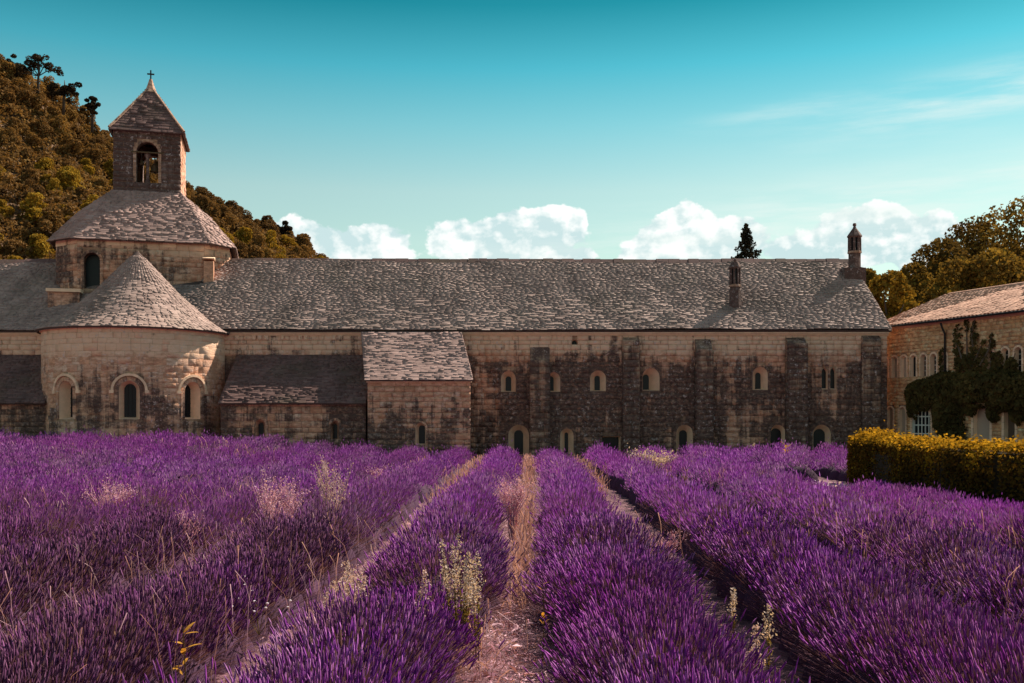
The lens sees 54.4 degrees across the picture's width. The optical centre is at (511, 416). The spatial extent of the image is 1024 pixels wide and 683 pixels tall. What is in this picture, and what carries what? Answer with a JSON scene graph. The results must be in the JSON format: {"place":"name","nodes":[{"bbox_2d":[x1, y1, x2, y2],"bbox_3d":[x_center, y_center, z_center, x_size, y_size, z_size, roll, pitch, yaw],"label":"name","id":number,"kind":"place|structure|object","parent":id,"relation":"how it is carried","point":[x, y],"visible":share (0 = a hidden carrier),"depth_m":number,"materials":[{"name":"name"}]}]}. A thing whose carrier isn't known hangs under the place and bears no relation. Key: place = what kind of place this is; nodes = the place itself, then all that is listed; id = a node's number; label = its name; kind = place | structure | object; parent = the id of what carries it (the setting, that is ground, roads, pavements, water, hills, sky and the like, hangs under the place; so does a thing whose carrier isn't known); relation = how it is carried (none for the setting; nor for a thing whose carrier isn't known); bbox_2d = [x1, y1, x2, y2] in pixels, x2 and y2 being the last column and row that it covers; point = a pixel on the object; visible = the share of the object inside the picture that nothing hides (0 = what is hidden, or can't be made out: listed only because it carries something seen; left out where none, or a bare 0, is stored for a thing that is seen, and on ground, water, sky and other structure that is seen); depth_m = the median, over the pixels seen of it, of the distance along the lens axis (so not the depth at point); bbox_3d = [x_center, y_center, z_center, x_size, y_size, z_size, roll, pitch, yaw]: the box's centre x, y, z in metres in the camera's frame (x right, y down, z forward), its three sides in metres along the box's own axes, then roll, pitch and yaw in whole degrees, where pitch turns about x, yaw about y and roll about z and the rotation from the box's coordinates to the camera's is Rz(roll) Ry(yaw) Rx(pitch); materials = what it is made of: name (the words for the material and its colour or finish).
{"place":"outdoors","nodes":[
{"label":"outdoors","id":0,"kind":"place"},
{"bbox_2d":[0,91,268,258],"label":"wooded hill","id":1,"kind":"structure","parent":0,"point":[15,205],"depth_m":160.01,"materials":[{"name":"plant"}]},
{"bbox_2d":[0,61,15,83],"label":"hillside tree","id":2,"kind":"object","parent":1,"relation":"on","point":[6,71],"visible":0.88,"depth_m":192.51,"materials":[{"name":"brown plant"}]},
{"bbox_2d":[0,91,15,116],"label":"hillside tree","id":3,"kind":"object","parent":1,"relation":"on","point":[11,99],"visible":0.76,"depth_m":182.75,"materials":[{"name":"brown plant"}]},
{"bbox_2d":[0,239,24,257],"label":"hillside tree","id":4,"kind":"object","parent":1,"relation":"on","point":[9,244],"visible":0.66,"depth_m":137.59,"materials":[{"name":"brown plant"}]},
{"bbox_2d":[0,126,26,161],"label":"hillside tree","id":5,"kind":"object","parent":1,"relation":"on","point":[8,132],"visible":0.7,"depth_m":169.82,"materials":[{"name":"brown plant"}]},
{"bbox_2d":[5,116,29,138],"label":"hillside tree","id":6,"kind":"object","parent":1,"relation":"on","point":[14,123],"visible":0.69,"depth_m":177.36,"materials":[{"name":"brown plant"}]},
{"bbox_2d":[15,87,41,117],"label":"hillside tree","id":7,"kind":"object","parent":1,"relation":"on","point":[35,100],"visible":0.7,"depth_m":186.78,"materials":[{"name":"brown plant"}]},
{"bbox_2d":[17,167,39,192],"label":"hillside tree","id":8,"kind":"object","parent":1,"relation":"on","point":[28,173],"visible":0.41,"depth_m":155.45,"materials":[{"name":"brown plant"}]},
{"bbox_2d":[15,192,50,226],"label":"hillside tree","id":9,"kind":"object","parent":1,"relation":"on","point":[36,206],"visible":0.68,"depth_m":147.27,"materials":[{"name":"green plant"}]},
{"bbox_2d":[24,132,43,153],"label":"hillside tree","id":10,"kind":"object","parent":1,"relation":"on","point":[33,136],"visible":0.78,"depth_m":177.12,"materials":[{"name":"brown plant"}]},
{"bbox_2d":[9,53,63,92],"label":"pine tree","id":11,"kind":"object","parent":1,"relation":"on","point":[35,62],"visible":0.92,"depth_m":195.91,"materials":[{"name":"black plant"}]},
{"bbox_2d":[26,233,54,258],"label":"hillside tree","id":12,"kind":"object","parent":1,"relation":"on","point":[39,242],"visible":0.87,"depth_m":137.85,"materials":[{"name":"green plant"}]},
{"bbox_2d":[27,116,56,147],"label":"hillside tree","id":13,"kind":"object","parent":1,"relation":"on","point":[42,126],"visible":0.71,"depth_m":180.96,"materials":[{"name":"brown plant"}]},
{"bbox_2d":[33,157,54,180],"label":"hillside tree","id":14,"kind":"object","parent":1,"relation":"on","point":[44,163],"visible":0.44,"depth_m":165.31,"materials":[{"name":"green plant"}]},
{"bbox_2d":[37,206,63,237],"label":"hillside tree","id":15,"kind":"object","parent":1,"relation":"on","point":[47,221],"visible":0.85,"depth_m":144.44,"materials":[{"name":"brown plant"}]},
{"bbox_2d":[47,114,76,139],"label":"hillside tree","id":16,"kind":"object","parent":1,"relation":"on","point":[53,122],"visible":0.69,"depth_m":187.34,"materials":[{"name":"brown plant"}]},
{"bbox_2d":[46,80,81,114],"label":"pine tree","id":17,"kind":"object","parent":1,"relation":"on","point":[69,89],"visible":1,"depth_m":189.43,"materials":[{"name":"black plant"}]},
{"bbox_2d":[58,103,78,124],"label":"hillside tree","id":18,"kind":"object","parent":1,"relation":"on","point":[70,113],"visible":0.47,"depth_m":197.69,"materials":[{"name":"brown plant"}]},
{"bbox_2d":[55,133,83,159],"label":"hillside tree","id":19,"kind":"object","parent":1,"relation":"on","point":[75,146],"visible":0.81,"depth_m":181.24,"materials":[{"name":"brown plant"}]},
{"bbox_2d":[55,165,84,199],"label":"hillside tree","id":20,"kind":"object","parent":1,"relation":"on","point":[69,176],"visible":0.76,"depth_m":159.79,"materials":[{"name":"green plant"}]},
{"bbox_2d":[81,96,100,132],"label":"pine tree","id":21,"kind":"object","parent":1,"relation":"on","point":[92,106],"visible":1,"depth_m":185.77,"materials":[{"name":"black plant"}]},
{"bbox_2d":[82,143,111,172],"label":"hillside tree","id":22,"kind":"object","parent":1,"relation":"on","point":[98,150],"visible":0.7,"depth_m":183.15,"materials":[{"name":"brown plant"}]},
{"bbox_2d":[0,68,318,258],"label":"hillside scrub","id":23,"kind":"object","parent":1,"relation":"on","point":[9,177],"visible":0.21,"depth_m":167.53,"materials":[{"name":"green plant"}]},
{"bbox_2d":[194,194,220,217],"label":"hillside tree","id":24,"kind":"object","parent":1,"relation":"on","point":[206,205],"visible":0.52,"depth_m":180.93,"materials":[{"name":"brown plant"}]},
{"bbox_2d":[232,226,252,245],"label":"hillside tree","id":25,"kind":"object","parent":1,"relation":"on","point":[244,237],"visible":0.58,"depth_m":176.55,"materials":[{"name":"green plant"}]},
{"bbox_2d":[243,245,264,258],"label":"hillside tree","id":26,"kind":"object","parent":1,"relation":"on","point":[254,251],"visible":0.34,"depth_m":152.93,"materials":[{"name":"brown plant"}]},
{"bbox_2d":[264,230,285,253],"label":"hillside tree","id":27,"kind":"object","parent":1,"relation":"on","point":[269,239],"visible":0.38,"depth_m":180.38,"materials":[{"name":"green plant"}]},
{"bbox_2d":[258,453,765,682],"bbox_3d":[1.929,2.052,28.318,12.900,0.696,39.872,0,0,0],"label":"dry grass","id":28,"kind":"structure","parent":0,"point":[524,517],"depth_m":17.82,"materials":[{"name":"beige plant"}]},
{"bbox_2d":[0,0,1023,298],"label":"sky","id":29,"kind":"structure","parent":0,"point":[410,129],"materials":[{"name":"blue"}]},
{"bbox_2d":[7,461,1019,682],"bbox_3d":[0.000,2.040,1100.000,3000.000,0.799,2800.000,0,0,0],"label":"ground","id":30,"kind":"structure","parent":0,"point":[625,504],"depth_m":11.24,"materials":[{"name":"soil"}]},
{"bbox_2d":[0,355,45,441],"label":"lean to chapel","id":31,"kind":"object","parent":30,"relation":"on","point":[22,403],"visible":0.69,"depth_m":51.06,"materials":[{"name":"stone"}]},
{"bbox_2d":[0,427,111,454],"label":"lavender row","id":32,"kind":"object","parent":30,"relation":"on","point":[41,440],"visible":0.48,"depth_m":42.90,"materials":[{"name":"purple plant"}]},
{"bbox_2d":[0,429,148,464],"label":"lavender row","id":33,"kind":"object","parent":30,"relation":"on","point":[92,438],"visible":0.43,"depth_m":40.23,"materials":[{"name":"purple plant"}]},
{"bbox_2d":[0,428,203,479],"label":"lavender row","id":34,"kind":"object","parent":30,"relation":"on","point":[70,453],"visible":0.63,"depth_m":36.08,"materials":[{"name":"purple plant"}]},
{"bbox_2d":[82,473,138,515],"bbox_3d":[-7.734,1.746,19.148,1.051,1.317,1.046,0,0,0],"label":"dry weed","id":35,"kind":"object","parent":30,"relation":"on","point":[115,496],"visible":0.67,"depth_m":19.11,"materials":[{"name":"white"}]},
{"bbox_2d":[0,429,241,490],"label":"lavender row","id":36,"kind":"object","parent":30,"relation":"on","point":[102,454],"visible":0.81,"depth_m":33.38,"materials":[{"name":"purple plant"}]},
{"bbox_2d":[34,70,238,442],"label":"abbey church","id":37,"kind":"structure","parent":30,"relation":"on","point":[133,342],"depth_m":52.44,"materials":[{"name":"stone"}]},
{"bbox_2d":[56,377,76,418],"bbox_3d":[-22.241,-0.936,50.066,1.383,2.111,0.598,0,0,25],"label":"window","id":38,"kind":"structure","parent":37,"relation":"in","point":[65,395],"depth_m":50.14,"materials":[{"name":"stone"}]},
{"bbox_2d":[81,250,102,287],"bbox_3d":[-24.008,-8.401,57.010,1.180,2.202,0.755,0,0,-14],"label":"window","id":39,"kind":"structure","parent":37,"relation":"in","point":[91,265],"depth_m":57.29,"materials":[{"name":"glass"}]},
{"bbox_2d":[114,377,143,418],"bbox_3d":[-19.124,-0.936,49.806,1.388,2.111,0.595,0,0,-15],"label":"window","id":40,"kind":"structure","parent":37,"relation":"in","point":[129,396],"depth_m":49.83,"materials":[{"name":"stone"}]},
{"bbox_2d":[181,378,203,418],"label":"window","id":41,"kind":"structure","parent":37,"relation":"in","point":[191,404],"depth_m":51.73,"materials":[{"name":"stone"}]},
{"bbox_2d":[0,433,292,504],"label":"lavender row","id":42,"kind":"object","parent":30,"relation":"on","point":[270,443],"visible":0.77,"depth_m":30.97,"materials":[{"name":"purple plant"}]},
{"bbox_2d":[0,438,336,525],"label":"lavender row","id":43,"kind":"object","parent":30,"relation":"on","point":[218,464],"visible":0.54,"depth_m":27.18,"materials":[{"name":"purple plant"}]},
{"bbox_2d":[175,509,204,557],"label":"dry weed","id":44,"kind":"object","parent":30,"relation":"on","point":[196,530],"visible":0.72,"depth_m":15.10,"materials":[{"name":"white plant"}]},
{"bbox_2d":[0,439,387,558],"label":"lavender row","id":45,"kind":"object","parent":30,"relation":"on","point":[30,524],"visible":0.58,"depth_m":20.04,"materials":[{"name":"purple plant"}]},
{"bbox_2d":[0,442,432,658],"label":"lavender row","id":46,"kind":"object","parent":30,"relation":"on","point":[108,551],"visible":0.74,"depth_m":13.21,"materials":[{"name":"purple plant"}]},
{"bbox_2d":[0,445,476,682],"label":"lavender row","id":47,"kind":"object","parent":30,"relation":"on","point":[56,655],"visible":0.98,"depth_m":9.70,"materials":[{"name":"purple plant"}]},
{"bbox_2d":[247,467,312,525],"bbox_3d":[-3.414,1.558,14.410,0.988,1.688,0.760,0,0,11],"label":"dry weed","id":48,"kind":"object","parent":30,"relation":"on","point":[292,506],"visible":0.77,"depth_m":14.35,"materials":[{"name":"pink"}]},
{"bbox_2d":[218,355,367,451],"bbox_3d":[-11.207,-0.393,52.315,7.545,5.986,3.416,0,0,0],"label":"lean to chapel","id":49,"kind":"object","parent":30,"relation":"on","point":[311,398],"visible":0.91,"depth_m":51.04,"materials":[{"name":"stone"}]},
{"bbox_2d":[252,417,267,438],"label":"window","id":50,"kind":"structure","parent":49,"relation":"in","point":[260,425],"depth_m":51.08,"materials":[{"name":"stone"}]},
{"bbox_2d":[328,418,341,439],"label":"window","id":51,"kind":"structure","parent":49,"relation":"in","point":[335,427],"depth_m":51.05,"materials":[{"name":"stone"}]},
{"bbox_2d":[122,443,528,682],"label":"lavender row","id":52,"kind":"object","parent":30,"relation":"on","point":[400,643],"visible":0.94,"depth_m":8.30,"materials":[{"name":"purple plant"}]},
{"bbox_2d":[311,455,352,524],"bbox_3d":[-2.952,1.502,16.225,0.616,1.800,0.620,0,0,-28],"label":"dry weed","id":53,"kind":"object","parent":30,"relation":"on","point":[329,494],"visible":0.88,"depth_m":16.22,"materials":[{"name":"white plant"}]},
{"bbox_2d":[319,560,370,624],"bbox_3d":[-1.707,1.925,10.084,0.526,0.953,0.541,0,0,-29],"label":"plume weed","id":54,"kind":"object","parent":30,"relation":"on","point":[347,588],"visible":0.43,"depth_m":10.06,"materials":[{"name":"white plant"}]},
{"bbox_2d":[361,332,472,461],"bbox_3d":[-5.050,-0.993,52.053,6.165,7.187,3.893,0,0,0],"label":"stone annex","id":55,"kind":"object","parent":30,"relation":"on","point":[419,389],"visible":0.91,"depth_m":50.49,"materials":[{"name":"grey stone"}]},
{"bbox_2d":[413,421,427,444],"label":"window","id":56,"kind":"structure","parent":55,"relation":"in","point":[420,436],"depth_m":50.62,"materials":[{"name":"stone"}]},
{"bbox_2d":[0,223,891,461],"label":"abbey range","id":57,"kind":"structure","parent":30,"relation":"on","point":[575,355],"depth_m":54.00,"materials":[{"name":"stone"}]},
{"bbox_2d":[499,369,516,391],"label":"window","id":58,"kind":"structure","parent":57,"relation":"in","point":[508,381],"depth_m":54.21,"materials":[{"name":"stone"}]},
{"bbox_2d":[505,422,529,455],"bbox_3d":[0.364,1.198,54.223,1.444,1.837,0.555,0,0,0],"label":"window","id":59,"kind":"structure","parent":57,"relation":"in","point":[518,436],"depth_m":54.28,"materials":[{"name":"stone"}]},
{"bbox_2d":[550,371,561,391],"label":"window","id":60,"kind":"structure","parent":57,"relation":"in","point":[555,379],"depth_m":54.20,"materials":[{"name":"stone"}]},
{"bbox_2d":[558,426,575,455],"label":"window","id":61,"kind":"structure","parent":57,"relation":"in","point":[566,439],"depth_m":54.16,"materials":[{"name":"stone"}]},
{"bbox_2d":[588,369,607,390],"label":"window","id":62,"kind":"structure","parent":57,"relation":"in","point":[597,381],"depth_m":54.20,"materials":[{"name":"stone"}]},
{"bbox_2d":[602,436,619,455],"bbox_3d":[5.390,1.653,54.300,0.992,1.190,0.600,0,0,0],"label":"door","id":63,"kind":"structure","parent":57,"relation":"in","point":[613,441],"depth_m":54.60,"materials":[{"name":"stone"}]},
{"bbox_2d":[641,366,660,390],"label":"window","id":64,"kind":"structure","parent":57,"relation":"in","point":[650,379],"depth_m":54.22,"materials":[{"name":"stone"}]},
{"bbox_2d":[673,422,694,455],"bbox_3d":[9.358,1.230,54.223,1.213,1.905,0.555,0,0,0],"label":"window","id":65,"kind":"structure","parent":57,"relation":"in","point":[682,433],"depth_m":54.22,"materials":[{"name":"stone"}]},
{"bbox_2d":[750,365,769,389],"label":"window","id":66,"kind":"structure","parent":57,"relation":"in","point":[759,380],"depth_m":54.20,"materials":[{"name":"stone"}]},
{"bbox_2d":[767,422,785,453],"bbox_3d":[14.418,1.263,54.198,1.114,1.972,0.505,0,0,0],"label":"window","id":67,"kind":"structure","parent":57,"relation":"in","point":[776,432],"depth_m":54.28,"materials":[{"name":"stone"}]},
{"bbox_2d":[809,421,834,452],"bbox_3d":[16.799,1.244,54.198,1.392,2.010,0.505,0,0,0],"label":"window","id":68,"kind":"structure","parent":57,"relation":"in","point":[822,430],"depth_m":54.17,"materials":[{"name":"stone"}]},
{"bbox_2d":[438,533,479,660],"bbox_3d":[-0.508,1.771,9.807,0.391,1.260,0.335,0,0,23],"label":"plume weed","id":69,"kind":"object","parent":30,"relation":"on","point":[464,606],"visible":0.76,"depth_m":9.77,"materials":[{"name":"white plant"}]},
{"bbox_2d":[466,551,485,668],"bbox_3d":[-0.343,1.839,9.485,0.189,1.122,0.184,0,0,0],"label":"plume weed","id":70,"kind":"object","parent":30,"relation":"on","point":[474,612],"visible":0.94,"depth_m":9.48,"materials":[{"name":"white plant"}]},
{"bbox_2d":[208,491,790,682],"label":"straw litter","id":71,"kind":"object","parent":30,"relation":"on","point":[491,662],"visible":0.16,"depth_m":10.12,"materials":[{"name":"white plant"}]},
{"bbox_2d":[0,431,1019,681],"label":"dry stalks","id":72,"kind":"object","parent":30,"relation":"on","point":[340,547],"visible":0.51,"depth_m":11.73,"materials":[{"name":"white plant"}]},
{"bbox_2d":[491,475,536,539],"bbox_3d":[0.034,1.755,19.239,0.895,1.297,1.119,0,0,0],"label":"dry weed","id":73,"kind":"object","parent":30,"relation":"on","point":[506,498],"visible":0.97,"depth_m":19.14,"materials":[{"name":"white"}]},
{"bbox_2d":[627,443,681,468],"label":"dry weed","id":74,"kind":"object","parent":30,"relation":"on","point":[664,460],"visible":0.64,"depth_m":36.05,"materials":[{"name":"white plant"}]},
{"bbox_2d":[504,446,809,682],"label":"lavender row","id":75,"kind":"object","parent":30,"relation":"on","point":[619,606],"visible":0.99,"depth_m":9.29,"materials":[{"name":"purple plant"}]},
{"bbox_2d":[647,528,690,562],"bbox_3d":[2.243,1.994,14.369,0.647,0.818,0.764,0,0,24],"label":"dry weed","id":76,"kind":"object","parent":30,"relation":"on","point":[669,541],"visible":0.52,"depth_m":14.34,"materials":[{"name":"white plant"}]},
{"bbox_2d":[760,603,777,680],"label":"plume weed","id":77,"kind":"object","parent":30,"relation":"on","point":[767,632],"visible":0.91,"depth_m":8.70,"materials":[{"name":"white plant"}]},
{"bbox_2d":[581,440,1023,682],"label":"lavender row","id":78,"kind":"object","parent":30,"relation":"on","point":[837,619],"visible":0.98,"depth_m":9.26,"materials":[{"name":"purple plant"}]},
{"bbox_2d":[769,437,847,482],"bbox_3d":[12.653,1.678,33.697,1.853,1.483,29.972,0,0,1],"label":"lavender row","id":79,"kind":"object","parent":30,"relation":"on","point":[834,469],"visible":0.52,"depth_m":39.93,"materials":[{"name":"purple plant"}]},
{"bbox_2d":[631,445,1023,656],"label":"lavender row","id":80,"kind":"object","parent":30,"relation":"on","point":[985,563],"visible":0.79,"depth_m":14.34,"materials":[{"name":"purple plant"}]},
{"bbox_2d":[809,437,847,463],"bbox_3d":[14.990,1.635,41.944,1.727,1.569,13.056,0,0,0],"label":"lavender row","id":81,"kind":"object","parent":30,"relation":"on","point":[838,450],"visible":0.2,"depth_m":46.57,"materials":[{"name":"purple plant"}]},
{"bbox_2d":[677,440,1023,555],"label":"lavender row","id":82,"kind":"object","parent":30,"relation":"on","point":[1004,523],"visible":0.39,"depth_m":19.84,"materials":[{"name":"purple plant"}]},
{"bbox_2d":[724,441,1023,521],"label":"lavender row","id":83,"kind":"object","parent":30,"relation":"on","point":[950,498],"visible":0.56,"depth_m":25.94,"materials":[{"name":"purple plant"}]},
{"bbox_2d":[868,270,919,318],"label":"broadleaf tree","id":84,"kind":"object","parent":30,"relation":"on","point":[894,306],"visible":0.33,"depth_m":73.22,"materials":[{"name":"green plant"}]},
{"bbox_2d":[845,420,1023,508],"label":"clipped hedge","id":85,"kind":"object","parent":30,"relation":"on","point":[976,467],"visible":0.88,"depth_m":26.07,"materials":[{"name":"yellow plant"}]},
{"bbox_2d":[887,282,1023,452],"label":"guest house","id":86,"kind":"structure","parent":30,"relation":"on","point":[919,337],"depth_m":52.30,"materials":[{"name":"stone"}]},
{"bbox_2d":[898,406,906,435],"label":"window","id":87,"kind":"structure","parent":86,"relation":"in","point":[902,415],"depth_m":54.65,"materials":[{"name":"stone"}]},
{"bbox_2d":[899,354,907,377],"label":"window","id":88,"kind":"structure","parent":86,"relation":"in","point":[903,364],"depth_m":54.53,"materials":[{"name":"stone"}]},
{"bbox_2d":[909,353,917,376],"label":"window","id":89,"kind":"structure","parent":86,"relation":"in","point":[913,361],"depth_m":53.87,"materials":[{"name":"stone"}]},
{"bbox_2d":[910,408,932,436],"bbox_3d":[21.927,0.885,53.184,0.215,2.830,1.560,0,0,-22],"label":"french window","id":90,"kind":"structure","parent":86,"relation":"in","point":[923,425],"depth_m":53.31,"materials":[{"name":"white paint"}]},
{"bbox_2d":[919,353,927,376],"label":"window","id":91,"kind":"structure","parent":86,"relation":"in","point":[923,370],"depth_m":53.20,"materials":[{"name":"stone"}]},
{"bbox_2d":[904,319,1023,440],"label":"wall creeper","id":92,"kind":"object","parent":86,"relation":"attached to","point":[997,386],"depth_m":49.74,"materials":[{"name":"green plant"}]},
{"bbox_2d":[971,403,991,450],"bbox_3d":[23.419,0.784,49.487,0.255,3.032,1.280,0,0,-22],"label":"door","id":93,"kind":"structure","parent":86,"relation":"in","point":[980,425],"depth_m":49.72,"materials":[{"name":"wood"}]},
{"bbox_2d":[1001,412,1017,452],"bbox_3d":[24.037,0.802,47.936,0.255,2.995,0.900,0,0,-22],"label":"door","id":94,"kind":"structure","parent":86,"relation":"in","point":[1009,428],"depth_m":48.20,"materials":[{"name":"wood"}]},
{"bbox_2d":[1012,345,1023,370],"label":"window","id":95,"kind":"structure","parent":86,"relation":"in","point":[1019,351],"depth_m":47.61,"materials":[{"name":"stone"}]},
{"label":"wooded slope","id":96,"kind":"structure","parent":0,"visible":0},
{"bbox_2d":[731,223,761,258],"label":"fir tree","id":97,"kind":"object","parent":96,"relation":"on","point":[746,249],"visible":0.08,"depth_m":91.73,"materials":[{"name":"green plant"}]},
{"bbox_2d":[886,262,937,302],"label":"broadleaf tree","id":98,"kind":"object","parent":96,"relation":"on","point":[917,270],"visible":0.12,"depth_m":80.86,"materials":[{"name":"green plant"}]},
{"bbox_2d":[916,256,980,306],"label":"broadleaf tree","id":99,"kind":"object","parent":96,"relation":"on","point":[942,286],"visible":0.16,"depth_m":75.45,"materials":[{"name":"green plant"}]},
{"bbox_2d":[910,237,995,288],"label":"broadleaf tree","id":100,"kind":"object","parent":96,"relation":"on","point":[949,246],"visible":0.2,"depth_m":86.76,"materials":[{"name":"green plant"}]},
{"bbox_2d":[936,215,1015,279],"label":"broadleaf tree","id":101,"kind":"object","parent":96,"relation":"on","point":[959,233],"visible":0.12,"depth_m":91.14,"materials":[{"name":"green plant"}]},
{"bbox_2d":[958,195,1023,280],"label":"broadleaf tree","id":102,"kind":"object","parent":96,"relation":"on","point":[1015,242],"visible":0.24,"depth_m":88.98,"materials":[{"name":"green plant"}]},
{"bbox_2d":[961,247,1023,289],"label":"broadleaf tree","id":103,"kind":"object","parent":96,"relation":"on","point":[1003,263],"visible":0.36,"depth_m":73.27,"materials":[{"name":"green plant"}]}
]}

